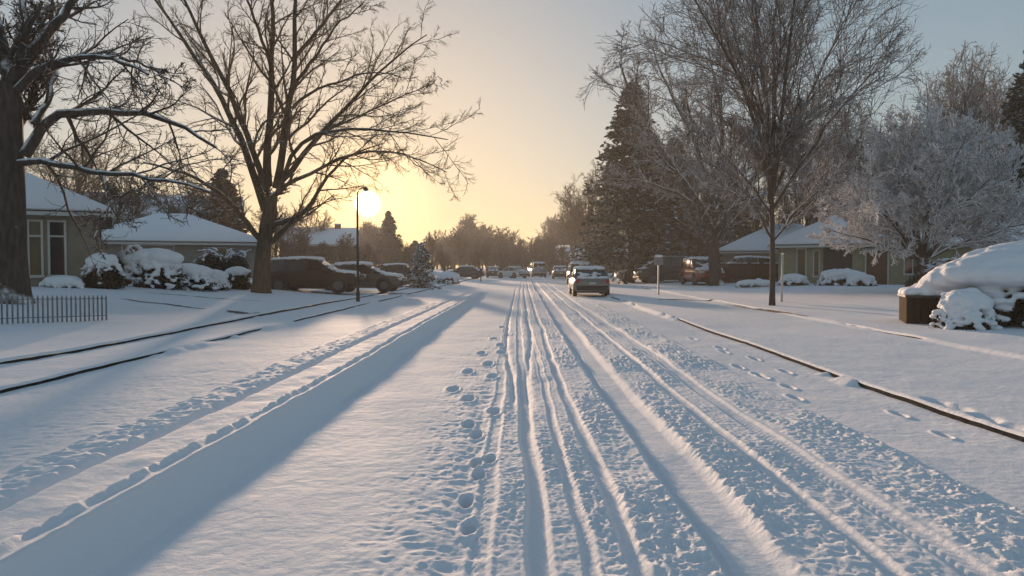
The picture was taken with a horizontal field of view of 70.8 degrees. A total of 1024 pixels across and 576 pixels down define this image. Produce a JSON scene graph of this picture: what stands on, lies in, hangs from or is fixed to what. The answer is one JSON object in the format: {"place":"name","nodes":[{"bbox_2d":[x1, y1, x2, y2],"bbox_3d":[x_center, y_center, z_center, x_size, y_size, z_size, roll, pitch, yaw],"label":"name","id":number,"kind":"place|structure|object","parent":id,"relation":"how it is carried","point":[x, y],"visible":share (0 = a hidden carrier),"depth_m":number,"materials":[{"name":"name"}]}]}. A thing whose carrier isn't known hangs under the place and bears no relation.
{"place":"outdoors","nodes":[
{"label":"outdoors","id":0,"kind":"place"},
{"bbox_2d":[0,277,465,363],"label":"pavement edge","id":1,"kind":"object","parent":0,"point":[49,355],"visible":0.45,"depth_m":14.38,"materials":[{"name":"concrete"}]},
{"bbox_2d":[0,277,471,389],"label":"pavement","id":2,"kind":"structure","parent":0,"point":[15,374],"depth_m":12.72,"materials":[{"name":"snow"}]},
{"bbox_2d":[356,187,368,301],"bbox_3d":[-5.964,-1.672,28.666,0.555,4.664,0.192,0,2,1],"label":"street lamp","id":3,"kind":"object","parent":2,"relation":"on","point":[365,189],"visible":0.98,"depth_m":28.64,"materials":[{"name":"metal"}]},
{"bbox_2d":[405,242,440,289],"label":"snowy fir","id":4,"kind":"object","parent":2,"relation":"on","point":[420,263],"visible":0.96,"depth_m":46.72,"materials":[{"name":"green plant"}]},
{"bbox_2d":[466,251,481,269],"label":"background tree","id":5,"kind":"object","parent":2,"relation":"on","point":[475,260],"visible":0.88,"depth_m":99.66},
{"bbox_2d":[474,236,494,274],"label":"background tree","id":6,"kind":"object","parent":2,"relation":"on","point":[486,258],"visible":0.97,"depth_m":119.68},
{"bbox_2d":[0,267,485,361],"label":"lawn","id":7,"kind":"structure","parent":0,"point":[128,320],"depth_m":18.92,"materials":[{"name":"white"}]},
{"bbox_2d":[0,295,106,323],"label":"picket fence","id":8,"kind":"object","parent":7,"relation":"on","point":[17,299],"visible":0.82,"depth_m":15.25,"materials":[{"name":"wood"}]},
{"bbox_2d":[39,275,85,288],"bbox_3d":[-15.307,-0.180,24.572,1.543,0.513,0.985,0,2,-9],"label":"snow mound","id":9,"kind":"object","parent":7,"relation":"on","point":[64,281],"visible":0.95,"depth_m":24.25,"materials":[{"name":"snow"}]},
{"bbox_2d":[25,172,114,286],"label":"house","id":10,"kind":"structure","parent":7,"relation":"on","point":[56,247],"depth_m":25.63,"materials":[{"name":"beige paint"}]},
{"bbox_2d":[27,219,44,277],"bbox_3d":[-16.906,-1.375,25.174,0.930,2.040,0.110,-1,2,-29],"label":"window","id":11,"kind":"structure","parent":10,"relation":"in","point":[34,227],"depth_m":25.30,"materials":[{"name":"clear glass"}]},
{"bbox_2d":[47,220,66,276],"bbox_3d":[-16.163,-1.388,25.586,0.630,2.040,0.110,-1,2,-29],"label":"window","id":12,"kind":"structure","parent":10,"relation":"in","point":[56,229],"depth_m":25.61,"materials":[{"name":"grey glass"}]},
{"bbox_2d":[25,117,140,203],"bbox_3d":[-37.593,-7.815,61.829,10.375,14.024,7.388,0,2,-6],"label":"background tree","id":13,"kind":"object","parent":7,"relation":"on","point":[79,179],"visible":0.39,"depth_m":61.95,"materials":[{"name":"plant"}]},
{"bbox_2d":[80,253,125,288],"bbox_3d":[-14.323,-0.599,25.246,1.473,1.285,1.171,0,2,1],"label":"clipped shrub","id":14,"kind":"object","parent":7,"relation":"on","point":[109,278],"visible":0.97,"depth_m":24.91,"materials":[{"name":"white plant"}]},
{"bbox_2d":[82,170,151,224],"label":"background tree","id":15,"kind":"object","parent":7,"relation":"on","point":[113,203],"visible":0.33,"depth_m":50.25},
{"bbox_2d":[112,244,142,281],"bbox_3d":[-16.034,-0.993,30.241,2.311,1.682,1.852,0,2,1],"label":"dark shrub","id":16,"kind":"object","parent":7,"relation":"on","point":[126,251],"visible":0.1,"depth_m":29.88,"materials":[{"name":"white plant"}]},
{"bbox_2d":[0,0,266,304],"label":"bare tree","id":17,"kind":"object","parent":7,"relation":"on","point":[22,54],"visible":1,"depth_m":18.12,"materials":[{"name":"brown plant"}]},
{"bbox_2d":[99,169,175,212],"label":"background tree","id":18,"kind":"object","parent":7,"relation":"on","point":[128,187],"visible":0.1,"depth_m":64.99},
{"bbox_2d":[121,248,189,290],"bbox_3d":[-13.895,-0.695,27.821,2.759,1.704,2.111,0,2,1],"label":"snowy bush","id":19,"kind":"object","parent":7,"relation":"on","point":[145,268],"visible":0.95,"depth_m":27.22,"materials":[{"name":"snow"}]},
{"bbox_2d":[75,191,244,222],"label":"tree","id":20,"kind":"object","parent":7,"relation":"on","point":[153,208],"depth_m":65.02,"materials":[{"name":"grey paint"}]},
{"bbox_2d":[133,173,212,221],"bbox_3d":[-27.515,-5.282,59.566,7.857,9.003,5.932,-2,2,-42],"label":"background tree","id":21,"kind":"object","parent":7,"relation":"on","point":[172,208],"visible":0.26,"depth_m":59.99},
{"bbox_2d":[100,213,256,277],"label":"house","id":22,"kind":"structure","parent":7,"relation":"on","point":[157,231],"depth_m":42.89,"materials":[{"name":"grey paint"}]},
{"bbox_2d":[203,247,227,266],"bbox_3d":[-17.773,-1.830,43.154,1.400,1.270,0.110,-1,2,-23],"label":"window","id":23,"kind":"structure","parent":22,"relation":"in","point":[223,250],"depth_m":43.29,"materials":[{"name":"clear glass"}]},
{"bbox_2d":[156,263,219,291],"bbox_3d":[-13.107,-0.416,28.805,2.654,1.159,1.815,0,2,1],"label":"snowy bush","id":24,"kind":"object","parent":7,"relation":"on","point":[199,276],"visible":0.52,"depth_m":28.45,"materials":[{"name":"snow"}]},
{"bbox_2d":[193,247,226,271],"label":"dark shrub","id":25,"kind":"object","parent":7,"relation":"on","point":[214,264],"visible":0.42,"depth_m":38.64,"materials":[{"name":"green plant"}]},
{"bbox_2d":[190,269,233,290],"bbox_3d":[-12.436,-0.308,29.824,1.628,0.942,1.453,-1,2,-31],"label":"snowy bush","id":26,"kind":"object","parent":7,"relation":"on","point":[220,277],"visible":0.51,"depth_m":29.59,"materials":[{"name":"snow"}]},
{"bbox_2d":[194,169,254,232],"bbox_3d":[-21.187,-4.473,52.195,6.152,8.490,5.939,-1,2,-24],"label":"conifer tree","id":27,"kind":"object","parent":7,"relation":"on","point":[234,198],"visible":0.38,"depth_m":51.81,"materials":[{"name":"green plant"}]},
{"bbox_2d":[222,248,251,278],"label":"dark shrub","id":28,"kind":"object","parent":7,"relation":"on","point":[239,256],"visible":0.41,"depth_m":39.60,"materials":[{"name":"green plant"}]},
{"bbox_2d":[225,266,251,289],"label":"dark shrub","id":29,"kind":"object","parent":7,"relation":"on","point":[237,278],"visible":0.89,"depth_m":30.91,"materials":[{"name":"green plant"}]},
{"bbox_2d":[248,203,313,256],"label":"background tree","id":30,"kind":"object","parent":7,"relation":"on","point":[259,220],"visible":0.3,"depth_m":82.17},
{"bbox_2d":[271,237,293,258],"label":"background tree","id":31,"kind":"object","parent":7,"relation":"on","point":[283,249],"visible":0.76,"depth_m":65.99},
{"bbox_2d":[283,226,311,255],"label":"background tree","id":32,"kind":"object","parent":7,"relation":"on","point":[302,238],"visible":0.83,"depth_m":72.20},
{"bbox_2d":[120,0,482,292],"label":"bare tree","id":33,"kind":"object","parent":7,"relation":"on","point":[267,199],"visible":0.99,"depth_m":29.94,"materials":[{"name":"brown plant"}]},
{"bbox_2d":[286,201,334,235],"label":"background tree","id":34,"kind":"object","parent":7,"relation":"on","point":[320,226],"visible":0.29,"depth_m":91.91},
{"bbox_2d":[270,256,366,293],"bbox_3d":[-9.417,-0.643,34.158,4.775,1.746,2.260,0,2,1],"label":"parked car","id":35,"kind":"object","parent":7,"relation":"on","point":[301,272],"visible":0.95,"depth_m":33.27,"materials":[{"name":"brown paint"}]},
{"bbox_2d":[278,223,359,263],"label":"house","id":36,"kind":"structure","parent":7,"relation":"on","point":[329,235],"depth_m":90.45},
{"bbox_2d":[308,240,341,264],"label":"background tree","id":37,"kind":"object","parent":7,"relation":"on","point":[323,249],"visible":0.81,"depth_m":70.31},
{"bbox_2d":[335,233,363,261],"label":"background tree","id":38,"kind":"object","parent":7,"relation":"on","point":[343,249],"visible":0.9,"depth_m":73.98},
{"bbox_2d":[325,261,408,292],"bbox_3d":[-7.866,-0.592,37.636,4.675,1.623,2.160,0,2,3],"label":"parked car","id":39,"kind":"object","parent":7,"relation":"on","point":[380,280],"visible":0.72,"depth_m":36.80,"materials":[{"name":"beige paint"}]},
{"bbox_2d":[355,243,382,264],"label":"background tree","id":40,"kind":"object","parent":7,"relation":"on","point":[368,249],"visible":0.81,"depth_m":79.76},
{"bbox_2d":[359,221,381,258],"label":"background tree","id":41,"kind":"object","parent":7,"relation":"on","point":[364,224],"visible":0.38,"depth_m":152.25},
{"bbox_2d":[365,226,378,265],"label":"background tree","id":42,"kind":"object","parent":7,"relation":"on","point":[372,239],"visible":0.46,"depth_m":148.33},
{"bbox_2d":[375,231,400,263],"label":"background tree","id":43,"kind":"object","parent":7,"relation":"on","point":[390,244],"visible":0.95,"depth_m":103.98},
{"bbox_2d":[370,211,410,266],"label":"conifer tree","id":44,"kind":"object","parent":7,"relation":"on","point":[388,226],"visible":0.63,"depth_m":111.54,"materials":[{"name":"green plant"}]},
{"bbox_2d":[394,244,413,265],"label":"background tree","id":45,"kind":"object","parent":7,"relation":"on","point":[405,255],"visible":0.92,"depth_m":95.80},
{"bbox_2d":[378,263,435,281],"bbox_3d":[-7.747,-0.953,50.130,4.675,1.586,2.160,0,2,1],"label":"parked car","id":46,"kind":"object","parent":7,"relation":"on","point":[402,268],"visible":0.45,"depth_m":49.35,"materials":[{"name":"black paint"}]},
{"bbox_2d":[422,230,442,271],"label":"background tree","id":47,"kind":"object","parent":7,"relation":"on","point":[431,247],"visible":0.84,"depth_m":107.70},
{"bbox_2d":[435,249,451,270],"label":"background tree","id":48,"kind":"object","parent":7,"relation":"on","point":[443,262],"visible":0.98,"depth_m":91.87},
{"bbox_2d":[434,271,459,284],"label":"snowy bush","id":49,"kind":"object","parent":7,"relation":"on","point":[447,277],"visible":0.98,"depth_m":57.72,"materials":[{"name":"snow"}]},
{"bbox_2d":[441,226,465,268],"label":"background tree","id":50,"kind":"object","parent":7,"relation":"on","point":[450,246],"visible":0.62,"depth_m":142.94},
{"bbox_2d":[449,229,470,265],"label":"background tree","id":51,"kind":"object","parent":7,"relation":"on","point":[460,248],"visible":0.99,"depth_m":115.60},
{"bbox_2d":[454,214,483,265],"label":"background tree","id":52,"kind":"object","parent":7,"relation":"on","point":[469,222],"visible":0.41,"depth_m":175.94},
{"bbox_2d":[464,232,484,260],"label":"background tree","id":53,"kind":"object","parent":7,"relation":"on","point":[473,239],"visible":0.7,"depth_m":157.97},
{"bbox_2d":[0,274,1023,575],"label":"road","id":54,"kind":"structure","parent":0,"point":[520,426],"depth_m":5.52,"materials":[{"name":"snow"}]},
{"bbox_2d":[0,275,485,393],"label":"kerb","id":55,"kind":"structure","parent":54,"relation":"on","point":[60,377],"depth_m":10.57,"materials":[{"name":"concrete"}]},
{"bbox_2d":[448,265,484,278],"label":"parked car","id":56,"kind":"object","parent":54,"relation":"on","point":[472,272],"visible":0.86,"depth_m":83.21,"materials":[{"name":"black paint"}]},
{"bbox_2d":[486,266,501,277],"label":"parked car","id":57,"kind":"object","parent":54,"relation":"on","point":[492,270],"visible":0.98,"depth_m":95.97,"materials":[{"name":"black paint"}]},
{"bbox_2d":[493,246,513,269],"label":"background tree","id":58,"kind":"object","parent":54,"relation":"on","point":[497,254],"visible":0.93,"depth_m":125.92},
{"bbox_2d":[488,227,519,270],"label":"background tree","id":59,"kind":"object","parent":54,"relation":"on","point":[499,238],"visible":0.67,"depth_m":138.88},
{"bbox_2d":[497,266,528,277],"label":"parked car","id":60,"kind":"object","parent":54,"relation":"on","point":[513,271],"visible":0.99,"depth_m":90.85,"materials":[{"name":"white paint"}]},
{"bbox_2d":[509,243,526,265],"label":"background tree","id":61,"kind":"object","parent":54,"relation":"on","point":[514,253],"visible":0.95,"depth_m":134.53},
{"bbox_2d":[517,235,540,263],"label":"background tree","id":62,"kind":"object","parent":54,"relation":"on","point":[529,245],"visible":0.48,"depth_m":140.44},
{"bbox_2d":[519,246,545,269],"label":"background tree","id":63,"kind":"object","parent":54,"relation":"on","point":[534,252],"visible":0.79,"depth_m":129.32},
{"bbox_2d":[528,262,546,277],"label":"parked van","id":64,"kind":"object","parent":54,"relation":"on","point":[537,269],"visible":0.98,"depth_m":97.48,"materials":[{"name":"silver paint"}]},
{"bbox_2d":[551,266,567,278],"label":"parked car","id":65,"kind":"object","parent":54,"relation":"on","point":[558,271],"visible":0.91,"depth_m":83.89,"materials":[{"name":"grey paint"}]},
{"bbox_2d":[565,261,591,283],"bbox_3d":[5.589,-1.291,59.896,2.260,1.978,4.775,0,2,1],"label":"parked car","id":66,"kind":"object","parent":54,"relation":"on","point":[572,265],"visible":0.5,"depth_m":57.93,"materials":[{"name":"silver paint"}]},
{"bbox_2d":[567,266,609,295],"bbox_3d":[3.971,-0.367,37.437,2.160,1.586,4.675,0,2,1],"label":"parked car","id":67,"kind":"object","parent":54,"relation":"on","point":[589,279],"visible":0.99,"depth_m":35.45,"materials":[{"name":"grey paint"}]},
{"bbox_2d":[558,278,1023,441],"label":"kerb","id":68,"kind":"structure","parent":54,"relation":"on","point":[969,422],"depth_m":7.98,"materials":[{"name":"concrete"}]},
{"bbox_2d":[0,0,1023,358],"label":"sky","id":69,"kind":"structure","parent":0,"point":[526,61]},
{"bbox_2d":[547,271,1023,436],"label":"pavement","id":70,"kind":"structure","parent":0,"point":[980,385],"depth_m":11.36,"materials":[{"name":"snow"}]},
{"bbox_2d":[534,235,559,274],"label":"background tree","id":71,"kind":"object","parent":70,"relation":"on","point":[552,248],"visible":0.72,"depth_m":117.60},
{"bbox_2d":[547,244,577,266],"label":"background tree","id":72,"kind":"object","parent":70,"relation":"on","point":[562,256],"visible":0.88,"depth_m":103.95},
{"bbox_2d":[608,273,1023,354],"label":"lawn","id":73,"kind":"structure","parent":0,"point":[876,308],"depth_m":23.92,"materials":[{"name":"white"}]},
{"bbox_2d":[547,218,578,244],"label":"background tree","id":74,"kind":"object","parent":73,"relation":"on","point":[562,240],"visible":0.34,"depth_m":142.70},
{"bbox_2d":[547,188,595,259],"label":"background tree","id":75,"kind":"object","parent":73,"relation":"on","point":[569,223],"visible":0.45,"depth_m":110.74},
{"bbox_2d":[548,160,612,263],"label":"background tree","id":76,"kind":"object","parent":73,"relation":"on","point":[580,215],"visible":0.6,"depth_m":83.44,"materials":[{"name":"plant"}]},
{"bbox_2d":[571,197,626,272],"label":"spruce tree","id":77,"kind":"object","parent":73,"relation":"on","point":[592,264],"visible":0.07,"depth_m":90.78,"materials":[{"name":"green plant"}]},
{"bbox_2d":[565,81,698,284],"bbox_3d":[9.870,-8.489,59.699,11.027,17.187,11.574,0,2,1],"label":"spruce tree","id":78,"kind":"object","parent":73,"relation":"on","point":[634,207],"visible":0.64,"depth_m":58.37,"materials":[{"name":"green plant"}]},
{"bbox_2d":[633,256,690,282],"bbox_3d":[12.155,-1.433,55.788,5.275,2.105,2.340,0,2,-6],"label":"parked van","id":79,"kind":"object","parent":73,"relation":"on","point":[669,268],"visible":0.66,"depth_m":54.83,"materials":[{"name":"black paint"}]},
{"bbox_2d":[619,138,721,267],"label":"spruce tree","id":80,"kind":"object","parent":73,"relation":"on","point":[682,226],"visible":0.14,"depth_m":72.41,"materials":[{"name":"green plant"}]},
{"bbox_2d":[657,178,746,256],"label":"background tree","id":81,"kind":"object","parent":73,"relation":"on","point":[688,242],"visible":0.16,"depth_m":69.21,"materials":[{"name":"plant"}]},
{"bbox_2d":[679,256,724,284],"bbox_3d":[12.843,-1.166,48.787,2.260,1.952,4.775,0,2,-2],"label":"parked car","id":82,"kind":"object","parent":73,"relation":"on","point":[694,270],"visible":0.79,"depth_m":48.04,"materials":[{"name":"red paint"}]},
{"bbox_2d":[652,128,754,201],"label":"background tree","id":83,"kind":"object","parent":73,"relation":"on","point":[690,152],"visible":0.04,"depth_m":86.31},
{"bbox_2d":[693,157,758,262],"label":"spruce tree","id":84,"kind":"object","parent":73,"relation":"on","point":[733,237],"visible":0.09,"depth_m":75.70,"materials":[{"name":"green plant"}]},
{"bbox_2d":[588,17,871,285],"bbox_3d":[13.651,-8.822,45.635,18.324,17.888,9.966,0,2,1],"label":"bare tree","id":85,"kind":"object","parent":73,"relation":"on","point":[708,231],"visible":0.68,"depth_m":45.12,"materials":[{"name":"brown plant"}]},
{"bbox_2d":[723,255,769,280],"bbox_3d":[17.448,-1.502,54.696,4.775,1.930,2.260,0,2,1],"label":"parked car","id":86,"kind":"object","parent":73,"relation":"on","point":[750,259],"visible":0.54,"depth_m":53.87,"materials":[{"name":"paint"}]},
{"bbox_2d":[720,262,777,282],"bbox_3d":[16.861,-0.970,49.773,5.020,1.700,0.171,0,2,13],"label":"board fence","id":87,"kind":"object","parent":73,"relation":"on","point":[741,272],"visible":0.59,"depth_m":49.85,"materials":[{"name":"brown wood"}]},
{"bbox_2d":[575,0,930,305],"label":"bare tree","id":88,"kind":"object","parent":73,"relation":"on","point":[766,154],"visible":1,"depth_m":24.27,"materials":[{"name":"brown plant"}]},
{"bbox_2d":[735,278,775,287],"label":"bush","id":89,"kind":"object","parent":73,"relation":"on","point":[752,283],"visible":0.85,"depth_m":40.45,"materials":[{"name":"white"}]},
{"bbox_2d":[719,223,805,278],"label":"house","id":90,"kind":"structure","parent":73,"relation":"on","point":[755,243],"depth_m":61.39,"materials":[{"name":"grey paint"}]},
{"bbox_2d":[720,173,807,239],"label":"background tree","id":91,"kind":"object","parent":73,"relation":"on","point":[746,230],"visible":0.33,"depth_m":65.24,"materials":[{"name":"plant"}]},
{"bbox_2d":[760,175,801,223],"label":"background tree","id":92,"kind":"object","parent":73,"relation":"on","point":[785,208],"visible":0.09,"depth_m":77.91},
{"bbox_2d":[780,253,783,301],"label":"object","id":93,"kind":"object","parent":73,"relation":"on","point":[782,267],"visible":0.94,"depth_m":27.01,"materials":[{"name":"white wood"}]},
{"bbox_2d":[776,273,810,285],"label":"snowy bush","id":94,"kind":"object","parent":73,"relation":"on","point":[792,279],"visible":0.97,"depth_m":40.82,"materials":[{"name":"snow"}]},
{"bbox_2d":[765,118,837,225],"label":"bare tree","id":95,"kind":"object","parent":73,"relation":"on","point":[809,219],"visible":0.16,"depth_m":70.97,"materials":[{"name":"brown plant"}]},
{"bbox_2d":[801,170,855,225],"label":"background tree","id":96,"kind":"object","parent":73,"relation":"on","point":[816,218],"visible":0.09,"depth_m":51.05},
{"bbox_2d":[813,268,865,285],"bbox_3d":[18.151,-0.554,39.658,2.945,1.093,1.809,0,2,1],"label":"snowy bush","id":97,"kind":"object","parent":73,"relation":"on","point":[830,277],"visible":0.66,"depth_m":39.25,"materials":[{"name":"snow"}]},
{"bbox_2d":[777,100,928,224],"bbox_3d":[27.644,-8.024,59.391,11.300,15.286,9.753,2,2,42],"label":"bare tree","id":98,"kind":"object","parent":73,"relation":"on","point":[855,150],"visible":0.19,"depth_m":58.49,"materials":[{"name":"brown plant"}]},
{"bbox_2d":[845,274,878,285],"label":"snowy bush","id":99,"kind":"object","parent":73,"relation":"on","point":[861,280],"visible":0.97,"depth_m":37.85,"materials":[{"name":"snow"}]},
{"bbox_2d":[767,211,1023,284],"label":"house","id":100,"kind":"structure","parent":73,"relation":"on","point":[810,259],"depth_m":43.20,"materials":[{"name":"green"}]},
{"bbox_2d":[796,248,806,275],"bbox_3d":[17.716,-1.498,44.084,0.650,1.870,0.110,1,2,26],"label":"window","id":101,"kind":"structure","parent":100,"relation":"in","point":[801,253],"depth_m":44.11,"materials":[{"name":"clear glass"}]},
{"bbox_2d":[812,250,819,276],"bbox_3d":[18.479,-1.486,43.713,0.450,1.670,0.110,1,2,26],"label":"window","id":102,"kind":"structure","parent":100,"relation":"in","point":[816,253],"depth_m":43.73,"materials":[{"name":"beige glass"}]},
{"bbox_2d":[866,250,887,284],"bbox_3d":[21.422,-1.183,42.275,1.100,2.150,0.135,1,2,26],"label":"door","id":103,"kind":"structure","parent":100,"relation":"in","point":[879,270],"depth_m":42.23,"materials":[{"name":"wood"}]},
{"bbox_2d":[903,256,929,274],"bbox_3d":[23.267,-1.517,41.381,1.400,1.570,0.110,1,2,26],"label":"window","id":104,"kind":"structure","parent":100,"relation":"in","point":[908,262],"depth_m":41.55,"materials":[{"name":"grey glass"}]},
{"bbox_2d":[859,109,931,194],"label":"bare tree","id":105,"kind":"object","parent":73,"relation":"on","point":[913,117],"visible":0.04,"depth_m":67.71,"materials":[{"name":"brown plant"}]},
{"bbox_2d":[803,91,1023,282],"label":"ornamental tree","id":106,"kind":"object","parent":73,"relation":"on","point":[899,212],"visible":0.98,"depth_m":28.10,"materials":[{"name":"white plant"}]},
{"bbox_2d":[897,283,946,323],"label":"timber bin store","id":107,"kind":"structure","parent":73,"relation":"on","point":[918,303],"depth_m":16.56,"materials":[{"name":"brown wood"}]},
{"bbox_2d":[903,257,956,286],"bbox_3d":[21.764,-0.743,35.645,4.682,1.580,2.371,0,2,1],"label":"dark shrub","id":108,"kind":"object","parent":73,"relation":"on","point":[932,266],"visible":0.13,"depth_m":35.73,"materials":[{"name":"green plant"}]},
{"bbox_2d":[875,39,1019,200],"bbox_3d":[38.130,-10.632,60.693,11.083,20.590,12.840,-1,2,-22],"label":"bare tree","id":109,"kind":"object","parent":73,"relation":"on","point":[976,98],"visible":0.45,"depth_m":59.86,"materials":[{"name":"grey plant"}]},
{"bbox_2d":[926,287,997,329],"bbox_3d":[9.736,0.481,15.542,1.407,0.991,1.286,0,2,1],"label":"snowy bush","id":110,"kind":"object","parent":73,"relation":"on","point":[963,309],"visible":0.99,"depth_m":15.18,"materials":[{"name":"snow"}]},
{"bbox_2d":[918,240,1023,329],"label":"snowy bush","id":111,"kind":"object","parent":73,"relation":"on","point":[995,273],"visible":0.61,"depth_m":15.48,"materials":[{"name":"snow"}]},
{"bbox_2d":[974,68,1021,151],"bbox_3d":[44.164,-10.265,65.650,9.753,19.498,11.300,2,2,43],"label":"bare tree","id":112,"kind":"object","parent":73,"relation":"on","point":[1002,116],"visible":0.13,"depth_m":64.55,"materials":[{"name":"brown plant"}]},
{"bbox_2d":[984,51,1023,207],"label":"spruce tree","id":113,"kind":"object","parent":73,"relation":"on","point":[1014,105],"visible":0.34,"depth_m":45.20,"materials":[{"name":"green plant"}]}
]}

